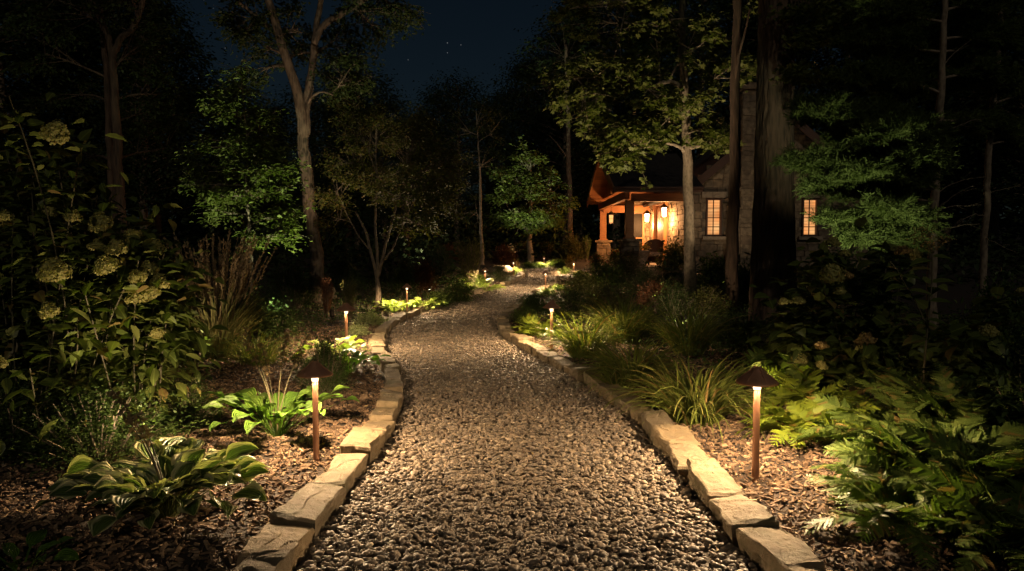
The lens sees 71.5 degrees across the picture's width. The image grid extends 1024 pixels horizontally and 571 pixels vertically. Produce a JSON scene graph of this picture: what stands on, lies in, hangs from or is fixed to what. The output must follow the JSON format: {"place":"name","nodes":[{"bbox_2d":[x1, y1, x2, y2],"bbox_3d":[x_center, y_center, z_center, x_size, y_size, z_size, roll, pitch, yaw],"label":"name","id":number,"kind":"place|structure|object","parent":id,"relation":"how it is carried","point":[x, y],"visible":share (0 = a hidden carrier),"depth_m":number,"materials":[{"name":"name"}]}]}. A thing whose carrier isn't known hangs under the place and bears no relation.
{"place":"outdoors","nodes":[
{"label":"outdoors","id":0,"kind":"place"},
{"bbox_2d":[0,223,1023,570],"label":"ground","id":1,"kind":"structure","parent":0,"point":[956,291],"depth_m":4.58,"materials":[{"name":"brown wood"}]},
{"bbox_2d":[0,529,79,570],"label":"hosta","id":2,"kind":"object","parent":1,"relation":"on","point":[13,550],"visible":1,"depth_m":3.03,"materials":[{"name":"green plant"}]},
{"bbox_2d":[0,360,86,463],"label":"shrub","id":3,"kind":"object","parent":1,"relation":"on","point":[7,416],"visible":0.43,"depth_m":4.51,"materials":[{"name":"green plant"}]},
{"bbox_2d":[0,0,155,230],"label":"forest tree","id":4,"kind":"object","parent":1,"relation":"on","point":[21,88],"visible":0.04,"depth_m":32.37,"materials":[{"name":"green plant"}]},
{"bbox_2d":[1,0,184,233],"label":"forest tree","id":5,"kind":"object","parent":1,"relation":"on","point":[78,55],"visible":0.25,"depth_m":31.80,"materials":[{"name":"green plant"}]},
{"bbox_2d":[0,0,206,241],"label":"dark oak","id":6,"kind":"object","parent":1,"relation":"on","point":[115,156],"visible":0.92,"depth_m":17.14,"materials":[{"name":"green plant"}]},
{"bbox_2d":[0,373,209,476],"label":"shrub","id":7,"kind":"object","parent":1,"relation":"on","point":[99,435],"visible":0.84,"depth_m":4.35,"materials":[{"name":"green plant"}]},
{"bbox_2d":[0,53,228,459],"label":"hydrangea","id":8,"kind":"object","parent":1,"relation":"on","point":[52,296],"visible":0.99,"depth_m":4.86,"materials":[{"name":"green plant"}]},
{"bbox_2d":[0,0,239,226],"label":"forest tree","id":9,"kind":"object","parent":1,"relation":"on","point":[97,52],"visible":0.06,"depth_m":34.62,"materials":[{"name":"green plant"}]},
{"bbox_2d":[53,0,226,252],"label":"forest tree","id":10,"kind":"object","parent":1,"relation":"on","point":[143,176],"visible":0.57,"depth_m":31.39,"materials":[{"name":"green plant"}]},
{"bbox_2d":[34,388,270,536],"bbox_3d":[-1.774,0.824,3.558,1.048,0.696,1.011,-2,4,-33],"label":"hosta","id":11,"kind":"object","parent":1,"relation":"on","point":[159,473],"visible":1,"depth_m":3.48,"materials":[{"name":"green plant"}]},
{"bbox_2d":[72,3,242,237],"bbox_3d":[-16.983,-7.234,34.134,7.678,12.287,8.538,-3,4,-39],"label":"forest tree","id":12,"kind":"object","parent":1,"relation":"on","point":[159,215],"visible":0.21,"depth_m":33.47,"materials":[{"name":"green plant"}]},
{"bbox_2d":[149,369,231,432],"bbox_3d":[-2.460,0.870,5.341,0.817,0.500,0.750,2,4,30],"label":"shrub","id":13,"kind":"object","parent":1,"relation":"on","point":[189,409],"visible":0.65,"depth_m":5.29,"materials":[{"name":"green plant"}]},
{"bbox_2d":[150,68,294,251],"bbox_3d":[-16.590,-6.713,39.096,8.859,10.575,9.852,-1,4,-25],"label":"forest tree","id":14,"kind":"object","parent":1,"relation":"on","point":[193,192],"visible":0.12,"depth_m":39.33,"materials":[{"name":"green plant"}]},
{"bbox_2d":[158,230,290,358],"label":"feather grass","id":15,"kind":"object","parent":1,"relation":"on","point":[234,324],"depth_m":8.56,"materials":[{"name":"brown plant"}]},
{"bbox_2d":[185,86,297,250],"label":"forest tree","id":16,"kind":"object","parent":1,"relation":"on","point":[263,193],"visible":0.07,"depth_m":43.67,"materials":[{"name":"green plant"}]},
{"bbox_2d":[170,59,316,326],"bbox_3d":[-4.166,-1.352,11.254,2.373,4.413,1.921,2,4,36],"label":"maple sapling","id":17,"kind":"object","parent":1,"relation":"on","point":[246,144],"visible":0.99,"depth_m":11.20,"materials":[{"name":"green plant"}]},
{"bbox_2d":[211,323,303,367],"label":"grass","id":18,"kind":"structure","parent":1,"relation":"on","point":[245,357],"depth_m":8.09,"materials":[{"name":"green plant"}]},
{"bbox_2d":[234,549,293,570],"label":"kerb stone","id":19,"kind":"object","parent":1,"relation":"on","point":[274,560],"visible":1,"depth_m":2.94,"materials":[{"name":"beige stone"}]},
{"bbox_2d":[237,524,314,570],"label":"kerb stone","id":20,"kind":"object","parent":1,"relation":"on","point":[298,539],"visible":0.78,"depth_m":3.21,"materials":[{"name":"beige stone"}]},
{"bbox_2d":[194,326,359,436],"bbox_3d":[-1.698,0.691,5.098,1.070,0.814,1.180,0,3,0],"label":"hosta","id":21,"kind":"object","parent":1,"relation":"on","point":[268,405],"visible":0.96,"depth_m":5.08,"materials":[{"name":"green plant"}]},
{"bbox_2d":[249,297,305,339],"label":"shrub","id":22,"kind":"object","parent":1,"relation":"on","point":[284,320],"visible":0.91,"depth_m":10.34,"materials":[{"name":"green plant"}]},
{"bbox_2d":[234,101,322,253],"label":"forest tree","id":23,"kind":"object","parent":1,"relation":"on","point":[280,108],"visible":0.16,"depth_m":45.52,"materials":[{"name":"green plant"}]},
{"bbox_2d":[263,256,322,311],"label":"shrub","id":24,"kind":"object","parent":1,"relation":"on","point":[291,284],"visible":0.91,"depth_m":13.61,"materials":[{"name":"green plant"}]},
{"bbox_2d":[242,74,358,232],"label":"forest tree","id":25,"kind":"object","parent":1,"relation":"on","point":[312,107],"visible":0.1,"depth_m":46.84,"materials":[{"name":"green plant"}]},
{"bbox_2d":[270,481,345,542],"bbox_3d":[-1.044,1.201,3.704,0.239,0.237,0.608,2,3,3],"label":"kerb stone","id":26,"kind":"object","parent":1,"relation":"on","point":[315,505],"visible":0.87,"depth_m":3.60,"materials":[{"name":"beige stone"}]},
{"bbox_2d":[296,360,332,461],"bbox_3d":[-1.272,0.874,4.606,0.231,0.779,0.231,-1,1,-17],"label":"path lamp","id":27,"kind":"object","parent":1,"relation":"on","point":[314,371],"visible":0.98,"depth_m":4.59,"materials":[{"name":"orange metal"}]},
{"bbox_2d":[201,0,430,304],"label":"oak tree","id":28,"kind":"object","parent":1,"relation":"on","point":[302,101],"visible":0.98,"depth_m":14.86,"materials":[{"name":"green plant"}]},
{"bbox_2d":[290,324,362,395],"bbox_3d":[-1.725,0.702,6.523,0.735,0.693,0.675,-3,4,-44],"label":"shrub","id":29,"kind":"object","parent":1,"relation":"on","point":[325,360],"visible":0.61,"depth_m":6.48,"materials":[{"name":"green plant"}]},
{"bbox_2d":[314,453,367,494],"bbox_3d":[-1.032,1.174,4.292,0.208,0.175,0.631,0,3,1],"label":"kerb stone","id":30,"kind":"object","parent":1,"relation":"on","point":[347,470],"visible":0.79,"depth_m":4.27,"materials":[{"name":"beige stone"}]},
{"bbox_2d":[324,250,364,293],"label":"shrub","id":31,"kind":"object","parent":1,"relation":"on","point":[341,273],"visible":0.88,"depth_m":17.07,"materials":[{"name":"green plant"}]},
{"bbox_2d":[292,73,402,253],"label":"forest tree","id":32,"kind":"object","parent":1,"relation":"on","point":[347,224],"visible":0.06,"depth_m":41.17,"materials":[{"name":"green plant"}]},
{"bbox_2d":[282,51,420,254],"bbox_3d":[-8.532,-7.262,40.152,7.678,11.647,8.538,-1,3,-10],"label":"forest tree","id":33,"kind":"object","parent":1,"relation":"on","point":[329,142],"visible":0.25,"depth_m":38.99,"materials":[{"name":"green plant"}]},
{"bbox_2d":[340,426,385,465],"bbox_3d":[-1.012,1.119,4.836,0.253,0.232,0.527,0,1,0],"label":"kerb stone","id":34,"kind":"object","parent":1,"relation":"on","point":[370,442],"visible":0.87,"depth_m":4.72,"materials":[{"name":"beige stone"}]},
{"bbox_2d":[318,90,430,253],"bbox_3d":[-6.983,-5.846,37.807,6.727,8.916,6.179,1,3,10],"label":"forest tree","id":35,"kind":"object","parent":1,"relation":"on","point":[392,109],"visible":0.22,"depth_m":37.13,"materials":[{"name":"green plant"}]},
{"bbox_2d":[304,72,477,304],"bbox_3d":[-2.472,-2.017,14.828,3.610,5.212,2.489,0,3,0],"label":"japanese maple","id":36,"kind":"object","parent":1,"relation":"on","point":[443,176],"visible":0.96,"depth_m":14.72,"materials":[{"name":"green plant"}]},
{"bbox_2d":[349,118,460,254],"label":"forest tree","id":37,"kind":"object","parent":1,"relation":"on","point":[384,209],"visible":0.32,"depth_m":33.44,"materials":[{"name":"green plant"}]},
{"bbox_2d":[388,253,424,295],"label":"shrub","id":38,"kind":"object","parent":1,"relation":"on","point":[406,274],"visible":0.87,"depth_m":16.59,"materials":[{"name":"green plant"}]},
{"bbox_2d":[411,254,440,294],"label":"shrub","id":39,"kind":"object","parent":1,"relation":"on","point":[428,276],"visible":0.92,"depth_m":16.58,"materials":[{"name":"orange plant"}]},
{"bbox_2d":[404,67,513,243],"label":"forest tree","id":40,"kind":"object","parent":1,"relation":"on","point":[452,89],"visible":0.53,"depth_m":48.98,"materials":[{"name":"green plant"}]},
{"bbox_2d":[453,235,486,284],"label":"shrub","id":41,"kind":"object","parent":1,"relation":"on","point":[469,260],"visible":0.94,"depth_m":19.01,"materials":[{"name":"green plant"}]},
{"bbox_2d":[443,98,515,264],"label":"slim tree","id":42,"kind":"object","parent":1,"relation":"on","point":[479,126],"visible":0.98,"depth_m":26.77,"materials":[{"name":"green plant"}]},
{"bbox_2d":[454,92,517,252],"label":"forest tree","id":43,"kind":"object","parent":1,"relation":"on","point":[468,143],"visible":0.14,"depth_m":55.20,"materials":[{"name":"green plant"}]},
{"bbox_2d":[465,76,547,251],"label":"forest tree","id":44,"kind":"object","parent":1,"relation":"on","point":[489,192],"visible":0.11,"depth_m":51.23,"materials":[{"name":"green plant"}]},
{"bbox_2d":[0,124,1023,252],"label":"distant wood","id":45,"kind":"object","parent":1,"relation":"on","point":[1016,222],"visible":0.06,"depth_m":60.23,"materials":[{"name":"green plant"}]},
{"bbox_2d":[7,206,1023,285],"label":"undergrowth","id":46,"kind":"object","parent":1,"relation":"on","point":[965,258],"visible":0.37,"depth_m":28.79,"materials":[{"name":"green plant"}]},
{"bbox_2d":[481,46,562,213],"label":"forest tree","id":47,"kind":"object","parent":1,"relation":"on","point":[505,97],"visible":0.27,"depth_m":44.98,"materials":[{"name":"green plant"}]},
{"bbox_2d":[28,266,1023,453],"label":"ground cover","id":48,"kind":"object","parent":1,"relation":"on","point":[612,286],"visible":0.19,"depth_m":12.58,"materials":[{"name":"green plant"}]},
{"bbox_2d":[482,135,580,261],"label":"maple","id":49,"kind":"object","parent":1,"relation":"on","point":[534,219],"visible":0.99,"depth_m":28.52,"materials":[{"name":"green plant"}]},
{"bbox_2d":[512,313,564,337],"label":"fern","id":50,"kind":"object","parent":1,"relation":"on","point":[534,323],"visible":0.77,"depth_m":10.55,"materials":[{"name":"green plant"}]},
{"bbox_2d":[481,5,620,252],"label":"forest tree","id":51,"kind":"object","parent":1,"relation":"on","point":[530,76],"visible":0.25,"depth_m":42.70,"materials":[{"name":"green plant"}]},
{"bbox_2d":[490,81,628,246],"bbox_3d":[2.828,-6.401,39.171,8.268,9.975,9.195,0,3,-8],"label":"forest tree","id":52,"kind":"object","parent":1,"relation":"on","point":[578,151],"visible":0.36,"depth_m":39.16,"materials":[{"name":"green plant"}]},
{"bbox_2d":[514,6,606,242],"bbox_3d":[2.205,-7.038,32.587,4.453,11.882,3.570,0,3,0],"label":"tree","id":53,"kind":"object","parent":1,"relation":"on","point":[546,63],"visible":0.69,"depth_m":32.10,"materials":[{"name":"green plant"}]},
{"bbox_2d":[544,288,598,319],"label":"shrub","id":54,"kind":"object","parent":1,"relation":"on","point":[572,307],"visible":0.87,"depth_m":12.54,"materials":[{"name":"green plant"}]},
{"bbox_2d":[554,269,605,300],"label":"shrub","id":55,"kind":"object","parent":1,"relation":"on","point":[584,283],"visible":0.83,"depth_m":15.51,"materials":[{"name":"green plant"}]},
{"bbox_2d":[526,307,640,361],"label":"fountain grass","id":56,"kind":"object","parent":1,"relation":"on","point":[576,345],"depth_m":8.73,"materials":[{"name":"green plant"}]},
{"bbox_2d":[584,260,629,285],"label":"shrub","id":57,"kind":"object","parent":1,"relation":"on","point":[608,274],"visible":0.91,"depth_m":18.76,"materials":[{"name":"green plant"}]},
{"bbox_2d":[581,282,636,319],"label":"shrub","id":58,"kind":"object","parent":1,"relation":"on","point":[610,296],"visible":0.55,"depth_m":12.56,"materials":[{"name":"green plant"}]},
{"bbox_2d":[509,0,723,248],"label":"forest tree","id":59,"kind":"object","parent":1,"relation":"on","point":[616,216],"visible":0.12,"depth_m":42.19,"materials":[{"name":"green plant"}]},
{"bbox_2d":[569,285,681,343],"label":"fountain grass","id":60,"kind":"object","parent":1,"relation":"on","point":[625,317],"depth_m":9.74,"materials":[{"name":"green plant"}]},
{"bbox_2d":[596,250,659,280],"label":"shrub","id":61,"kind":"object","parent":1,"relation":"on","point":[626,266],"visible":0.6,"depth_m":20.24,"materials":[{"name":"green plant"}]},
{"bbox_2d":[566,330,703,386],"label":"fountain grass","id":62,"kind":"object","parent":1,"relation":"on","point":[607,362],"depth_m":6.93,"materials":[{"name":"green plant"}]},
{"bbox_2d":[538,0,757,299],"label":"sugar maple","id":63,"kind":"object","parent":1,"relation":"on","point":[592,106],"visible":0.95,"depth_m":14.83,"materials":[{"name":"green plant"}]},
{"bbox_2d":[585,0,730,213],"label":"forest tree","id":64,"kind":"object","parent":1,"relation":"on","point":[640,47],"visible":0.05,"depth_m":42.14,"materials":[{"name":"green plant"}]},
{"bbox_2d":[652,234,683,272],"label":"shrub","id":65,"kind":"object","parent":1,"relation":"on","point":[672,259],"visible":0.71,"depth_m":22.60,"materials":[{"name":"green plant"}]},
{"bbox_2d":[639,280,702,316],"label":"shrub","id":66,"kind":"object","parent":1,"relation":"on","point":[675,296],"visible":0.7,"depth_m":13.09,"materials":[{"name":"green plant"}]},
{"bbox_2d":[651,424,700,459],"bbox_3d":[1.130,1.114,4.907,0.276,0.244,0.399,0,2,-3],"label":"kerb stone","id":67,"kind":"object","parent":1,"relation":"on","point":[664,436],"visible":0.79,"depth_m":4.88,"materials":[{"name":"beige stone"}]},
{"bbox_2d":[625,292,745,356],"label":"fountain grass","id":68,"kind":"object","parent":1,"relation":"on","point":[688,326],"depth_m":8.70,"materials":[{"name":"green plant"}]},
{"bbox_2d":[666,444,709,478],"bbox_3d":[1.131,1.154,4.525,0.256,0.199,0.421,-2,5,-1],"label":"kerb stone","id":69,"kind":"object","parent":1,"relation":"on","point":[680,454],"visible":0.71,"depth_m":4.51,"materials":[{"name":"beige stone"}]},
{"bbox_2d":[586,340,798,448],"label":"fountain grass","id":70,"kind":"object","parent":1,"relation":"on","point":[683,401],"depth_m":5.52,"materials":[{"name":"green plant"}]},
{"bbox_2d":[591,0,812,162],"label":"forest tree","id":71,"kind":"object","parent":1,"relation":"on","point":[702,3],"visible":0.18,"depth_m":39.76,"materials":[{"name":"green plant"}]},
{"bbox_2d":[682,282,735,316],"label":"shrub","id":72,"kind":"object","parent":1,"relation":"on","point":[707,297],"visible":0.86,"depth_m":13.08,"materials":[{"name":"green plant"}]},
{"bbox_2d":[696,250,725,290],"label":"shrub","id":73,"kind":"object","parent":1,"relation":"on","point":[712,274],"visible":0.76,"depth_m":17.84,"materials":[{"name":"green plant"}]},
{"bbox_2d":[686,458,745,511],"bbox_3d":[1.143,1.176,4.075,0.237,0.234,0.541,2,5,-1],"label":"kerb stone","id":74,"kind":"object","parent":1,"relation":"on","point":[709,479],"visible":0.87,"depth_m":4.00,"materials":[{"name":"beige stone"}]},
{"bbox_2d":[699,0,750,312],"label":"dark trunk tree","id":75,"kind":"object","parent":1,"relation":"on","point":[731,277],"visible":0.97,"depth_m":13.42,"materials":[{"name":"brown plant"}]},
{"bbox_2d":[586,82,868,272],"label":"stone cottage","id":76,"kind":"structure","parent":1,"relation":"on","point":[663,174],"depth_m":24.34,"materials":[{"name":"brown stone"}]},
{"bbox_2d":[701,192,727,239],"bbox_3d":[6.910,-2.385,24.344,0.880,1.625,0.260,0,3,0],"label":"window","id":77,"kind":"structure","parent":76,"relation":"in","point":[713,229],"depth_m":24.35,"materials":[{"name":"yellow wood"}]},
{"bbox_2d":[797,192,824,239],"bbox_3d":[10.200,-2.385,24.344,0.880,1.625,0.260,0,3,0],"label":"window","id":78,"kind":"structure","parent":76,"relation":"in","point":[808,230],"depth_m":24.39,"materials":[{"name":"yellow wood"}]},
{"bbox_2d":[692,0,795,161],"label":"forest tree","id":79,"kind":"object","parent":1,"relation":"on","point":[752,41],"visible":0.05,"depth_m":41.10,"materials":[{"name":"green plant"}]},
{"bbox_2d":[709,494,779,545],"bbox_3d":[1.159,1.206,3.584,0.253,0.237,0.467,-3,5,-1],"label":"kerb stone","id":80,"kind":"object","parent":1,"relation":"on","point":[732,514],"visible":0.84,"depth_m":3.50,"materials":[{"name":"beige stone"}]},
{"bbox_2d":[736,365,778,482],"bbox_3d":[1.448,0.884,4.217,0.244,0.826,0.244,0,3,7],"label":"path lamp","id":81,"kind":"object","parent":1,"relation":"on","point":[756,378],"visible":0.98,"depth_m":4.19,"materials":[{"name":"orange metal"}]},
{"bbox_2d":[736,525,825,570],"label":"kerb stone","id":82,"kind":"object","parent":1,"relation":"on","point":[767,548],"visible":0.94,"depth_m":3.13,"materials":[{"name":"beige stone"}]},
{"bbox_2d":[674,0,923,160],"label":"forest tree","id":83,"kind":"object","parent":1,"relation":"on","point":[750,24],"visible":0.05,"depth_m":38.00,"materials":[{"name":"green plant"}]},
{"bbox_2d":[735,391,885,449],"bbox_3d":[2.102,0.971,5.029,1.073,0.361,0.865,0,3,0],"label":"fern","id":84,"kind":"object","parent":1,"relation":"on","point":[798,413],"visible":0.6,"depth_m":4.98,"materials":[{"name":"green plant"}]},
{"bbox_2d":[760,362,873,407],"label":"fern","id":85,"kind":"object","parent":1,"relation":"on","point":[795,394],"visible":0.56,"depth_m":5.84,"materials":[{"name":"green plant"}]},
{"bbox_2d":[748,0,937,323],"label":"massive oak","id":86,"kind":"object","parent":1,"relation":"on","point":[780,72],"visible":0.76,"depth_m":11.92,"materials":[{"name":"brown plant"}]},
{"bbox_2d":[785,393,941,447],"bbox_3d":[2.446,0.924,4.638,1.038,0.390,1.113,-3,4,-44],"label":"fern","id":87,"kind":"object","parent":1,"relation":"on","point":[832,433],"visible":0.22,"depth_m":4.75,"materials":[{"name":"green plant"}]},
{"bbox_2d":[794,0,940,153],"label":"forest tree","id":88,"kind":"object","parent":1,"relation":"on","point":[824,89],"visible":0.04,"depth_m":36.49,"materials":[{"name":"green plant"}]},
{"bbox_2d":[740,218,1023,406],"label":"hydrangea","id":89,"kind":"object","parent":1,"relation":"on","point":[818,343],"visible":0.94,"depth_m":6.94,"materials":[{"name":"green plant"}]},
{"bbox_2d":[767,0,1023,331],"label":"pine tree","id":90,"kind":"object","parent":1,"relation":"on","point":[900,167],"visible":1,"depth_m":10.45,"materials":[{"name":"green plant"}]},
{"bbox_2d":[801,455,1018,570],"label":"fern","id":91,"kind":"object","parent":1,"relation":"on","point":[857,491],"visible":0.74,"depth_m":3.30,"materials":[{"name":"green plant"}]},
{"bbox_2d":[809,406,1023,521],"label":"fern","id":92,"kind":"object","parent":1,"relation":"on","point":[875,449],"visible":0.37,"depth_m":3.83,"materials":[{"name":"green plant"}]},
{"bbox_2d":[825,1,1007,254],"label":"forest tree","id":93,"kind":"object","parent":1,"relation":"on","point":[909,59],"visible":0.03,"depth_m":34.18,"materials":[{"name":"green plant"}]},
{"bbox_2d":[811,0,1023,254],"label":"forest tree","id":94,"kind":"object","parent":1,"relation":"on","point":[948,210],"visible":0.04,"depth_m":33.73,"materials":[{"name":"green plant"}]},
{"bbox_2d":[882,223,956,390],"bbox_3d":[3.768,0.208,6.607,0.807,1.571,0.385,0,3,0],"label":"tall perennial","id":95,"kind":"object","parent":1,"relation":"on","point":[892,286],"visible":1,"depth_m":6.57,"materials":[{"name":"green plant"}]},
{"bbox_2d":[843,366,1008,424],"bbox_3d":[2.913,0.835,4.996,1.131,0.531,1.050,-2,4,-34],"label":"fern","id":96,"kind":"object","parent":1,"relation":"on","point":[892,404],"visible":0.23,"depth_m":4.98,"materials":[{"name":"green plant"}]},
{"bbox_2d":[867,0,1023,255],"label":"forest tree","id":97,"kind":"object","parent":1,"relation":"on","point":[993,226],"visible":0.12,"depth_m":33.25,"materials":[{"name":"green plant"}]},
{"bbox_2d":[868,421,1023,539],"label":"fern","id":98,"kind":"object","parent":1,"relation":"on","point":[1011,466],"visible":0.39,"depth_m":3.71,"materials":[{"name":"green plant"}]},
{"bbox_2d":[869,362,1023,439],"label":"fern","id":99,"kind":"object","parent":1,"relation":"on","point":[955,406],"visible":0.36,"depth_m":4.64,"materials":[{"name":"green plant"}]},
{"bbox_2d":[872,408,1023,477],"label":"fern","id":100,"kind":"object","parent":1,"relation":"on","point":[916,420],"visible":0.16,"depth_m":4.01,"materials":[{"name":"green plant"}]},
{"bbox_2d":[873,457,1023,570],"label":"fern","id":101,"kind":"object","parent":1,"relation":"on","point":[1015,530],"visible":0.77,"depth_m":3.19,"materials":[{"name":"green plant"}]},
{"bbox_2d":[898,0,1023,256],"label":"forest tree","id":102,"kind":"object","parent":1,"relation":"on","point":[1015,182],"visible":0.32,"depth_m":31.40,"materials":[{"name":"green plant"}]},
{"bbox_2d":[930,0,1023,296],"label":"pine tree","id":103,"kind":"object","parent":1,"relation":"on","point":[1017,143],"visible":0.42,"depth_m":11.91,"materials":[{"name":"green plant"}]},
{"bbox_2d":[948,312,1023,427],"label":"shrub","id":104,"kind":"object","parent":1,"relation":"on","point":[1012,382],"visible":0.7,"depth_m":4.63,"materials":[{"name":"green plant"}]},
{"bbox_2d":[948,265,1023,335],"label":"shrub","id":105,"kind":"object","parent":1,"relation":"on","point":[1014,329],"visible":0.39,"depth_m":9.21,"materials":[{"name":"green plant"}]},
{"bbox_2d":[0,0,1023,222],"label":"sky","id":106,"kind":"structure","parent":0,"point":[472,35],"materials":[{"name":"blue"}]},
{"bbox_2d":[293,266,760,570],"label":"path","id":107,"kind":"structure","parent":0,"point":[570,562],"depth_m":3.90,"materials":[{"name":"grey gravel"}]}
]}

